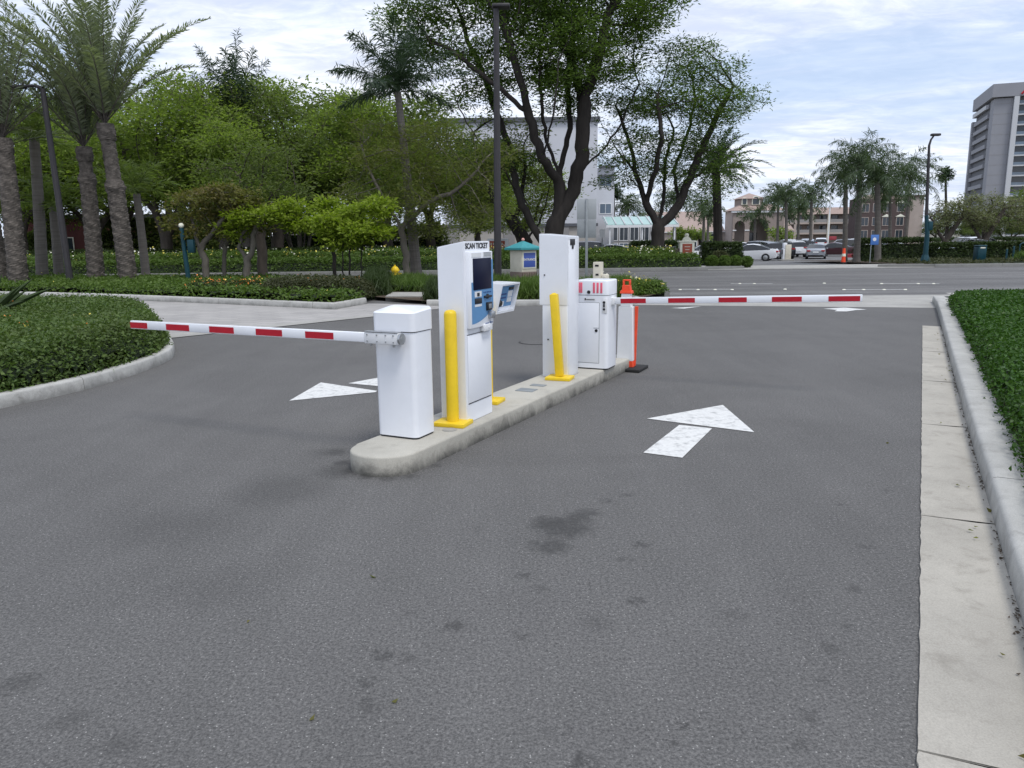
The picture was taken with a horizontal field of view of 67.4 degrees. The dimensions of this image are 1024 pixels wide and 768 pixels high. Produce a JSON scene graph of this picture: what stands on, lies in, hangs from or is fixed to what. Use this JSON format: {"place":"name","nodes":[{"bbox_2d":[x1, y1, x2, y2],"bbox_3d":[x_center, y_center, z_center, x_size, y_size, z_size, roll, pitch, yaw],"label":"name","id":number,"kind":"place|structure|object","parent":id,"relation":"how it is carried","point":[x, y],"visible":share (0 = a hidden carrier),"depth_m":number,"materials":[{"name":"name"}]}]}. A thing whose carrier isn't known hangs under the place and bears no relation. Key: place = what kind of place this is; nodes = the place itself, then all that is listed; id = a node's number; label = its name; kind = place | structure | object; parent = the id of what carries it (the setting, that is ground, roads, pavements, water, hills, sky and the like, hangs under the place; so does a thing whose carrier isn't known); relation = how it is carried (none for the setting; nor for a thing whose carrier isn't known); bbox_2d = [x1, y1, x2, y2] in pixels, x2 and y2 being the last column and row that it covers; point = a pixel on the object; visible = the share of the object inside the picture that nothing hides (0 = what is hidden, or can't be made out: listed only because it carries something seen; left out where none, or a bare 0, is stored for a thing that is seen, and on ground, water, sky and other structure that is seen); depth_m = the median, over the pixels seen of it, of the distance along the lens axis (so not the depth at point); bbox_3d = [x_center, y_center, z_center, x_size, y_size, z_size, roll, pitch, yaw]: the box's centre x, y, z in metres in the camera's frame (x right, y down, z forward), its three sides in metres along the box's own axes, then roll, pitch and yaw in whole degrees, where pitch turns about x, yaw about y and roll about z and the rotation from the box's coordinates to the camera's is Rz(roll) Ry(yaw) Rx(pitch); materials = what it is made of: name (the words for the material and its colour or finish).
{"place":"outdoors","nodes":[
{"label":"outdoors","id":0,"kind":"place"},
{"bbox_2d":[27,214,265,254],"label":"brick building","id":1,"kind":"structure","parent":0,"point":[75,237],"depth_m":64.69,"materials":[{"name":"brown"}]},
{"bbox_2d":[0,287,376,301],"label":"median bed","id":2,"kind":"object","parent":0,"point":[103,291],"visible":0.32,"depth_m":23.39,"materials":[{"name":"soil"}]},
{"bbox_2d":[0,0,71,288],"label":"date palm","id":3,"kind":"object","parent":2,"relation":"on","point":[15,249],"visible":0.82,"depth_m":25.95,"materials":[{"name":"plant"}]},
{"bbox_2d":[0,66,75,278],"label":"date palm","id":4,"kind":"object","parent":2,"relation":"on","point":[3,267],"visible":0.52,"depth_m":28.00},
{"bbox_2d":[6,84,73,279],"bbox_3d":[-15.984,-6.662,26.177,1.507,6.742,0.400,-1,11,0],"label":"street lamp","id":5,"kind":"object","parent":2,"relation":"on","point":[61,220],"visible":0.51,"depth_m":26.07,"materials":[{"name":"brown metal"}]},
{"bbox_2d":[8,95,78,275],"bbox_3d":[-18.608,-7.457,30.045,3.704,7.240,3.586,-1,11,0],"label":"ringed palm","id":6,"kind":"object","parent":2,"relation":"on","point":[37,123],"visible":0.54,"depth_m":29.97,"materials":[{"name":"plant"}]},
{"bbox_2d":[17,159,102,274],"bbox_3d":[-18.672,-6.546,31.287,3.453,4.984,3.316,-1,11,0],"label":"ringed palm","id":7,"kind":"object","parent":2,"relation":"on","point":[49,202],"visible":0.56,"depth_m":31.16,"materials":[{"name":"plant"}]},
{"bbox_2d":[0,3,162,277],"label":"date palm","id":8,"kind":"object","parent":2,"relation":"on","point":[79,118],"visible":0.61,"depth_m":27.04,"materials":[{"name":"plant"}]},
{"bbox_2d":[0,0,210,278],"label":"date palm","id":9,"kind":"object","parent":2,"relation":"on","point":[104,68],"visible":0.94,"depth_m":26.11,"materials":[{"name":"plant"}]},
{"bbox_2d":[93,154,179,274],"bbox_3d":[-15.745,-6.981,32.344,3.656,5.371,3.799,-1,11,0],"label":"ringed palm","id":10,"kind":"object","parent":2,"relation":"on","point":[140,179],"visible":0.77,"depth_m":32.08,"materials":[{"name":"plant"}]},
{"bbox_2d":[0,272,377,301],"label":"groundcover","id":11,"kind":"object","parent":2,"relation":"on","point":[159,283],"visible":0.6,"depth_m":23.45,"materials":[{"name":"green plant"}]},
{"bbox_2d":[150,179,266,277],"bbox_3d":[-10.615,-5.188,27.023,4.108,3.845,2.622,-1,11,0],"label":"young tree","id":12,"kind":"object","parent":2,"relation":"on","point":[217,192],"visible":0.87,"depth_m":26.69,"materials":[{"name":"green plant"}]},
{"bbox_2d":[178,274,263,296],"bbox_3d":[-8.312,-2.850,22.355,2.832,0.721,1.800,-1,11,0],"label":"shrub","id":13,"kind":"object","parent":2,"relation":"on","point":[232,282],"visible":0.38,"depth_m":21.97,"materials":[{"name":"green plant"}]},
{"bbox_2d":[200,196,276,276],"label":"young tree","id":14,"kind":"object","parent":2,"relation":"on","point":[224,246],"visible":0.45,"depth_m":27.07,"materials":[{"name":"green plant"}]},
{"bbox_2d":[209,193,307,276],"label":"young tree","id":15,"kind":"object","parent":2,"relation":"on","point":[262,214],"visible":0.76,"depth_m":26.61,"materials":[{"name":"green plant"}]},
{"bbox_2d":[262,193,355,275],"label":"young tree","id":16,"kind":"object","parent":2,"relation":"on","point":[294,222],"visible":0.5,"depth_m":26.12,"materials":[{"name":"green plant"}]},
{"bbox_2d":[254,273,379,299],"bbox_3d":[-5.425,-2.723,21.324,3.388,0.731,2.688,-1,11,0],"label":"shrub","id":17,"kind":"object","parent":2,"relation":"on","point":[319,281],"visible":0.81,"depth_m":20.58,"materials":[{"name":"green plant"}]},
{"bbox_2d":[303,191,400,275],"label":"young tree","id":18,"kind":"object","parent":2,"relation":"on","point":[358,227],"visible":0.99,"depth_m":24.62,"materials":[{"name":"green plant"}]},
{"bbox_2d":[140,301,438,333],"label":"paver drive","id":19,"kind":"structure","parent":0,"point":[217,314],"depth_m":17.91,"materials":[{"name":"concrete"}]},
{"bbox_2d":[291,116,616,250],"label":"pale building","id":20,"kind":"structure","parent":0,"point":[603,196],"depth_m":82.50,"materials":[{"name":"grey"}]},
{"bbox_2d":[0,301,990,767],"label":"driveway","id":21,"kind":"structure","parent":0,"point":[582,581],"depth_m":4.06,"materials":[{"name":"asphalt"}]},
{"bbox_2d":[0,291,173,391],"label":"groundcover","id":22,"kind":"object","parent":21,"relation":"on","point":[44,337],"visible":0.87,"depth_m":9.89,"materials":[{"name":"green plant"}]},
{"bbox_2d":[0,275,54,310],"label":"agave","id":23,"kind":"object","parent":22,"relation":"on","point":[10,296],"visible":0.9,"depth_m":13.48,"materials":[{"name":"green plant"}]},
{"bbox_2d":[0,338,174,408],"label":"kerb","id":24,"kind":"structure","parent":21,"relation":"on","point":[38,392],"depth_m":8.97,"materials":[{"name":"concrete"}]},
{"bbox_2d":[289,382,375,400],"bbox_3d":[-1.952,0.074,8.717,0.858,0.001,1.042,-1,11,0],"label":"lane arrow head","id":25,"kind":"object","parent":21,"relation":"on","point":[320,390],"visible":1,"depth_m":8.66},
{"bbox_2d":[350,354,628,476],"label":"traffic island","id":26,"kind":"structure","parent":21,"relation":"on","point":[381,456],"depth_m":6.41,"materials":[{"name":"concrete"}]},
{"bbox_2d":[130,305,433,439],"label":"barrier gate","id":27,"kind":"structure","parent":26,"relation":"on","point":[399,336],"depth_m":5.99,"materials":[{"name":"white metal"}]},
{"bbox_2d":[434,310,472,428],"bbox_3d":[-0.501,-0.132,6.371,0.280,0.966,0.220,3,12,19],"label":"bollard","id":28,"kind":"object","parent":26,"relation":"on","point":[452,420],"visible":0.92,"depth_m":6.34,"materials":[{"name":"metal"}]},
{"bbox_2d":[437,241,495,420],"bbox_3d":[-0.364,-0.455,6.591,0.325,1.514,0.470,4,12,25],"label":"ticket kiosk","id":29,"kind":"object","parent":26,"relation":"on","point":[465,281],"visible":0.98,"depth_m":6.43,"materials":[{"name":"white paint"}]},
{"bbox_2d":[467,331,491,402],"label":"lower door","id":30,"kind":"structure","parent":29,"relation":"in","point":[479,345],"depth_m":6.60,"materials":[{"name":"white paint"}]},
{"bbox_2d":[493,281,519,314],"bbox_3d":[-0.192,-0.389,7.274,0.285,1.122,0.715,4,12,25],"label":"card terminal","id":31,"kind":"object","parent":29,"relation":"attached to","point":[505,293],"visible":0.4,"depth_m":7.32,"materials":[{"name":"white paint"}]},
{"bbox_2d":[539,234,578,375],"bbox_3d":[0.524,-0.881,8.589,0.362,1.574,0.346,4,12,25],"label":"ticket kiosk","id":32,"kind":"object","parent":26,"relation":"on","point":[559,264],"visible":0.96,"depth_m":8.43,"materials":[{"name":"white paint"}]},
{"bbox_2d":[568,240,577,374],"bbox_3d":[0.682,-0.842,8.524,0.005,1.480,0.290,4,12,25],"label":"side door","id":33,"kind":"structure","parent":32,"relation":"in","point":[573,253],"depth_m":8.51,"materials":[{"name":"white paint"}]},
{"bbox_2d":[545,293,574,381],"bbox_3d":[0.520,-0.517,8.362,0.280,0.946,0.220,3,12,19],"label":"bollard","id":34,"kind":"object","parent":26,"relation":"on","point":[558,375],"visible":1,"depth_m":8.34,"materials":[{"name":"metal"}]},
{"bbox_2d":[578,278,862,369],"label":"barrier gate","id":35,"kind":"structure","parent":26,"relation":"on","point":[599,299],"depth_m":8.91,"materials":[{"name":"white metal"}]},
{"bbox_2d":[578,303,598,362],"bbox_3d":[0.895,-0.601,9.003,0.260,0.700,0.013,4,12,25],"label":"door panel","id":36,"kind":"structure","parent":35,"relation":"in","point":[588,313],"depth_m":9.00,"materials":[{"name":"white paint"}]},
{"bbox_2d":[617,279,647,372],"bbox_3d":[1.518,-0.750,9.762,0.350,1.149,0.420,4,12,25],"label":"channelizer","id":37,"kind":"object","parent":21,"relation":"on","point":[627,343],"visible":0.85,"depth_m":9.75,"materials":[{"name":"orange plastic"}]},
{"bbox_2d":[643,425,711,457],"bbox_3d":[1.413,0.469,6.449,0.314,0.001,1.015,5,12,27],"label":"lane arrow stem","id":38,"kind":"object","parent":21,"relation":"on","point":[681,441],"visible":1,"depth_m":6.40,"materials":[{"name":"paint"}]},
{"bbox_2d":[647,405,753,431],"bbox_3d":[1.698,0.319,7.213,0.862,0.001,1.097,-1,11,0],"label":"lane arrow head","id":39,"kind":"object","parent":21,"relation":"on","point":[721,416],"visible":1,"depth_m":7.19},
{"bbox_2d":[916,326,1023,767],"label":"gutter pan","id":40,"kind":"object","parent":21,"relation":"on","point":[971,698],"visible":0.91,"depth_m":3.48,"materials":[{"name":"concrete"}]},
{"bbox_2d":[932,296,1023,627],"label":"kerb","id":41,"kind":"structure","parent":21,"relation":"on","point":[1002,482],"depth_m":5.55,"materials":[{"name":"concrete"}]},
{"bbox_2d":[0,0,1023,237],"label":"sky","id":42,"kind":"structure","parent":0,"point":[906,71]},
{"bbox_2d":[375,286,656,300],"bbox_3d":[-1.318,-2.568,21.918,10.106,0.001,4.903,6,13,30],"label":"median bed","id":43,"kind":"object","parent":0,"point":[419,298],"visible":0.17,"depth_m":20.90,"materials":[{"name":"plant"}]},
{"bbox_2d":[361,263,395,299],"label":"long grass","id":44,"kind":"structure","parent":43,"relation":"on","point":[379,277],"depth_m":21.98,"materials":[{"name":"green plant"}]},
{"bbox_2d":[326,11,468,275],"bbox_3d":[-4.126,-8.701,28.809,5.353,9.810,5.157,-1,11,0],"label":"king palm","id":45,"kind":"object","parent":43,"relation":"on","point":[386,81],"visible":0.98,"depth_m":28.07,"materials":[{"name":"plant"}]},
{"bbox_2d":[387,270,538,291],"bbox_3d":[-1.611,-3.256,24.281,5.700,0.810,4.637,-1,11,0],"label":"hedge","id":46,"kind":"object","parent":43,"relation":"on","point":[403,280],"depth_m":23.31,"materials":[{"name":"green plant"}]},
{"bbox_2d":[492,3,509,276],"bbox_3d":[-0.308,-6.999,23.093,0.592,8.197,0.400,-1,11,0],"label":"street lamp","id":47,"kind":"object","parent":43,"relation":"on","point":[496,7],"visible":0.91,"depth_m":22.97,"materials":[{"name":"brown metal"}]},
{"bbox_2d":[504,238,538,278],"bbox_3d":[0.336,-3.574,22.939,0.800,1.550,0.800,-9,14,-37],"label":"entrance monument","id":48,"kind":"object","parent":43,"relation":"on","point":[523,257],"visible":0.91,"depth_m":22.70,"materials":[{"name":"beige paint"}]},
{"bbox_2d":[503,272,640,299],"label":"long grass","id":49,"kind":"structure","parent":43,"relation":"on","point":[529,285],"depth_m":19.93,"materials":[{"name":"green plant"}]},
{"bbox_2d":[577,199,596,277],"bbox_3d":[2.084,-3.844,21.469,0.540,2.594,0.048,-1,11,0],"label":"road sign","id":50,"kind":"object","parent":43,"relation":"on","point":[586,214],"visible":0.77,"depth_m":21.35,"materials":[{"name":"metal"}]},
{"bbox_2d":[603,271,669,296],"bbox_3d":[3.133,-2.699,21.167,2.554,0.745,3.290,-1,11,0],"label":"flower bed","id":51,"kind":"object","parent":43,"relation":"on","point":[653,286],"visible":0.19,"depth_m":21.08,"materials":[{"name":"green plant"}]},
{"bbox_2d":[296,266,1023,301],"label":"street","id":52,"kind":"structure","parent":0,"point":[769,282],"depth_m":27.63,"materials":[{"name":"asphalt"}]},
{"bbox_2d":[0,291,366,309],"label":"median kerb","id":53,"kind":"structure","parent":52,"relation":"on","point":[304,304],"depth_m":20.33,"materials":[{"name":"concrete"}]},
{"bbox_2d":[646,193,793,247],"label":"arched hotel","id":54,"kind":"structure","parent":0,"point":[735,232],"depth_m":126.50,"materials":[{"name":"beige paint"}]},
{"bbox_2d":[788,207,848,242],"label":"balcony wing","id":55,"kind":"structure","parent":54,"relation":"attached to","point":[820,227],"depth_m":181.72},
{"bbox_2d":[702,254,852,265],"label":"parking lot","id":56,"kind":"structure","parent":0,"point":[799,259],"depth_m":59.49,"materials":[{"name":"asphalt"}]},
{"bbox_2d":[614,227,651,246],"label":"entrance building","id":57,"kind":"structure","parent":56,"relation":"on","point":[624,236],"depth_m":88.35,"materials":[{"name":"white glass"}]},
{"bbox_2d":[602,215,678,243],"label":"glass canopy","id":58,"kind":"object","parent":56,"relation":"on","point":[628,221],"visible":0.62,"depth_m":80.71,"materials":[{"name":"teal"}]},
{"bbox_2d":[698,239,744,265],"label":"hedge","id":59,"kind":"object","parent":56,"relation":"on","point":[733,248],"visible":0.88,"depth_m":43.52,"materials":[{"name":"green plant"}]},
{"bbox_2d":[760,177,811,240],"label":"queen palm","id":60,"kind":"object","parent":56,"relation":"on","point":[784,196],"visible":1,"depth_m":85.39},
{"bbox_2d":[633,295,950,307],"bbox_3d":[8.076,-2.065,19.224,11.800,0.001,3.900,-1,11,0],"label":"concrete apron","id":61,"kind":"object","parent":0,"point":[913,301],"visible":0.4,"depth_m":18.80,"materials":[{"name":"concrete"}]},
{"bbox_2d":[702,264,922,269],"bbox_3d":[14.882,-5.786,38.891,10.900,0.330,3.900,-1,11,0],"label":"lot entrance apron","id":62,"kind":"object","parent":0,"point":[837,266],"visible":0.36,"depth_m":38.06,"materials":[{"name":"concrete"}]},
{"bbox_2d":[848,194,924,243],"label":"brown building","id":63,"kind":"structure","parent":0,"point":[898,223],"depth_m":115.81,"materials":[{"name":"paint"}]},
{"bbox_2d":[803,260,979,263],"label":"bed","id":64,"kind":"object","parent":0,"point":[863,261],"visible":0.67,"depth_m":49.09,"materials":[{"name":"soil"}]},
{"bbox_2d":[810,147,876,262],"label":"queen palm","id":65,"kind":"object","parent":64,"relation":"on","point":[845,225],"visible":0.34,"depth_m":50.74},
{"bbox_2d":[815,127,899,263],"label":"queen palm","id":66,"kind":"object","parent":64,"relation":"on","point":[857,239],"visible":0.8,"depth_m":46.44,"materials":[{"name":"plant"}]},
{"bbox_2d":[830,143,929,263],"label":"queen palm","id":67,"kind":"object","parent":64,"relation":"on","point":[879,178],"visible":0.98,"depth_m":44.35,"materials":[{"name":"plant"}]},
{"bbox_2d":[850,236,934,260],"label":"hedge","id":68,"kind":"object","parent":64,"relation":"on","point":[894,249],"visible":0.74,"depth_m":49.48,"materials":[{"name":"green plant"}]},
{"bbox_2d":[920,133,940,261],"bbox_3d":[21.309,-9.425,39.162,0.613,6.422,0.554,-5,12,-22],"label":"street lamp","id":69,"kind":"object","parent":64,"relation":"on","point":[928,228],"visible":0.98,"depth_m":39.25,"materials":[{"name":"metal"}]},
{"bbox_2d":[920,190,992,247],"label":"olive tree","id":70,"kind":"object","parent":64,"relation":"on","point":[951,214],"visible":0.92,"depth_m":49.18,"materials":[{"name":"green plant"}]},
{"bbox_2d":[928,239,1023,258],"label":"hedge","id":71,"kind":"object","parent":64,"relation":"on","point":[941,250],"visible":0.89,"depth_m":47.50,"materials":[{"name":"green plant"}]},
{"bbox_2d":[960,190,1023,239],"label":"olive tree","id":72,"kind":"object","parent":64,"relation":"on","point":[1009,213],"visible":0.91,"depth_m":49.30,"materials":[{"name":"green plant"}]},
{"bbox_2d":[828,233,1002,263],"bbox_3d":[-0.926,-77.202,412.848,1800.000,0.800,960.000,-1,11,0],"label":"ground","id":73,"kind":"structure","parent":0,"point":[922,242],"depth_m":308.60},
{"bbox_2d":[100,216,218,249],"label":"thicket","id":74,"kind":"object","parent":73,"relation":"on","point":[152,236],"visible":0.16,"depth_m":57.36,"materials":[{"name":"green plant"}]},
{"bbox_2d":[187,139,327,274],"bbox_3d":[-9.498,-6.455,29.226,5.006,5.550,3.926,-1,11,0],"label":"broad tree","id":75,"kind":"object","parent":73,"relation":"on","point":[288,188],"visible":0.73,"depth_m":28.75,"materials":[{"name":"green plant"}]},
{"bbox_2d":[189,71,354,214],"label":"leafy tree","id":76,"kind":"object","parent":73,"relation":"on","point":[284,90],"visible":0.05,"depth_m":56.78,"materials":[{"name":"green plant"}]},
{"bbox_2d":[228,220,449,251],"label":"thicket","id":77,"kind":"object","parent":73,"relation":"on","point":[396,242],"visible":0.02,"depth_m":55.47,"materials":[{"name":"green plant"}]},
{"bbox_2d":[264,84,449,245],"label":"leafy tree","id":78,"kind":"object","parent":73,"relation":"on","point":[308,105],"visible":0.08,"depth_m":50.49,"materials":[{"name":"green plant"}]},
{"bbox_2d":[65,266,743,275],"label":"kerb","id":79,"kind":"structure","parent":73,"relation":"on","point":[580,269],"depth_m":36.91,"materials":[{"name":"concrete"}]},
{"bbox_2d":[312,109,531,272],"bbox_3d":[-3.290,-6.984,28.237,8.197,6.774,4.379,-1,11,0],"label":"feathery tree","id":80,"kind":"object","parent":73,"relation":"on","point":[425,205],"visible":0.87,"depth_m":27.93,"materials":[{"name":"green plant"}]},
{"bbox_2d":[377,83,481,248],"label":"leafy tree","id":81,"kind":"object","parent":73,"relation":"on","point":[434,108],"visible":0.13,"depth_m":51.11,"materials":[{"name":"green plant"}]},
{"bbox_2d":[465,145,588,242],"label":"leafy tree","id":82,"kind":"object","parent":73,"relation":"on","point":[535,212],"visible":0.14,"depth_m":58.03,"materials":[{"name":"green plant"}]},
{"bbox_2d":[615,192,647,216],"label":"queen palm","id":83,"kind":"object","parent":73,"relation":"on","point":[625,210],"visible":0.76,"depth_m":91.89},
{"bbox_2d":[671,126,771,248],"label":"date palm","id":84,"kind":"object","parent":73,"relation":"on","point":[717,220],"visible":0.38,"depth_m":47.34,"materials":[{"name":"green plant"}]},
{"bbox_2d":[791,176,834,239],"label":"queen palm","id":85,"kind":"object","parent":73,"relation":"on","point":[813,198],"visible":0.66,"depth_m":89.31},
{"bbox_2d":[871,145,948,243],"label":"queen palm","id":86,"kind":"object","parent":73,"relation":"on","point":[910,181],"visible":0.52,"depth_m":55.83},
{"bbox_2d":[864,256,1023,263],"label":"groundcover","id":87,"kind":"object","parent":73,"relation":"on","point":[954,260],"visible":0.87,"depth_m":39.47,"materials":[{"name":"green plant"}]},
{"bbox_2d":[877,263,1023,266],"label":"kerb","id":88,"kind":"structure","parent":73,"relation":"on","point":[958,265],"depth_m":36.92,"materials":[{"name":"concrete"}]},
{"bbox_2d":[946,287,1023,486],"bbox_3d":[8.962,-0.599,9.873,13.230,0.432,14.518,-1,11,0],"label":"hedge","id":89,"kind":"object","parent":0,"point":[990,321],"visible":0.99,"depth_m":9.24,"materials":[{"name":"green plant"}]},
{"bbox_2d":[960,82,1023,236],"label":"hotel tower","id":90,"kind":"structure","parent":0,"point":[995,161],"depth_m":259.77,"materials":[{"name":"grey"}]},
{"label":"far bed","id":91,"kind":"structure","parent":0,"visible":0},
{"bbox_2d":[0,105,104,249],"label":"leafy tree","id":92,"kind":"object","parent":91,"relation":"on","point":[27,217],"visible":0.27,"depth_m":44.60,"materials":[{"name":"green plant"}]},
{"bbox_2d":[15,108,175,231],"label":"leafy tree","id":93,"kind":"object","parent":91,"relation":"on","point":[105,215],"visible":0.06,"depth_m":48.12,"materials":[{"name":"green plant"}]},
{"bbox_2d":[40,62,289,250],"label":"leafy tree","id":94,"kind":"object","parent":91,"relation":"on","point":[166,123],"visible":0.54,"depth_m":42.95,"materials":[{"name":"green plant"}]},
{"bbox_2d":[147,109,308,256],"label":"leafy tree","id":95,"kind":"object","parent":91,"relation":"on","point":[236,139],"visible":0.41,"depth_m":40.71,"materials":[{"name":"green plant"}]},
{"bbox_2d":[190,28,270,247],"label":"king palm","id":96,"kind":"object","parent":91,"relation":"on","point":[234,62],"visible":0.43,"depth_m":44.98,"materials":[{"name":"plant"}]},
{"bbox_2d":[26,244,447,259],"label":"hedge","id":97,"kind":"object","parent":91,"relation":"on","point":[82,250],"visible":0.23,"depth_m":44.56,"materials":[{"name":"green plant"}]},
{"bbox_2d":[130,71,375,247],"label":"leafy tree","id":98,"kind":"object","parent":91,"relation":"on","point":[255,117],"visible":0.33,"depth_m":46.42,"materials":[{"name":"green plant"}]},
{"bbox_2d":[26,244,679,265],"bbox_3d":[-18.689,-6.458,40.167,55.119,1.734,4.087,-1,11,0],"label":"flower bed","id":99,"kind":"object","parent":91,"relation":"on","point":[216,253],"visible":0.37,"depth_m":39.02,"materials":[{"name":"green plant"}]},
{"bbox_2d":[27,251,702,274],"bbox_3d":[-18.402,-5.803,37.949,55.662,1.006,1.993,-1,11,0],"label":"hedge","id":100,"kind":"object","parent":91,"relation":"on","point":[289,264],"visible":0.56,"depth_m":37.36,"materials":[{"name":"green plant"}]},
{"bbox_2d":[286,83,447,246],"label":"leafy tree","id":101,"kind":"object","parent":91,"relation":"on","point":[371,114],"visible":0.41,"depth_m":44.95,"materials":[{"name":"green plant"}]},
{"bbox_2d":[432,140,528,240],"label":"leafy tree","id":102,"kind":"object","parent":91,"relation":"on","point":[477,233],"visible":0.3,"depth_m":49.99,"materials":[{"name":"green plant"}]},
{"bbox_2d":[417,106,568,243],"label":"broad tree","id":103,"kind":"object","parent":91,"relation":"on","point":[518,230],"visible":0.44,"depth_m":41.72,"materials":[{"name":"green plant"}]},
{"bbox_2d":[363,0,700,242],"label":"broad tree","id":104,"kind":"object","parent":91,"relation":"on","point":[564,37],"visible":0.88,"depth_m":37.72,"materials":[{"name":"green plant"}]},
{"bbox_2d":[574,29,775,248],"bbox_3d":[8.650,-12.059,40.314,10.350,12.226,6.285,1,11,10],"label":"broad tree","id":105,"kind":"object","parent":91,"relation":"on","point":[659,221],"visible":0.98,"depth_m":39.77,"materials":[{"name":"green plant"}]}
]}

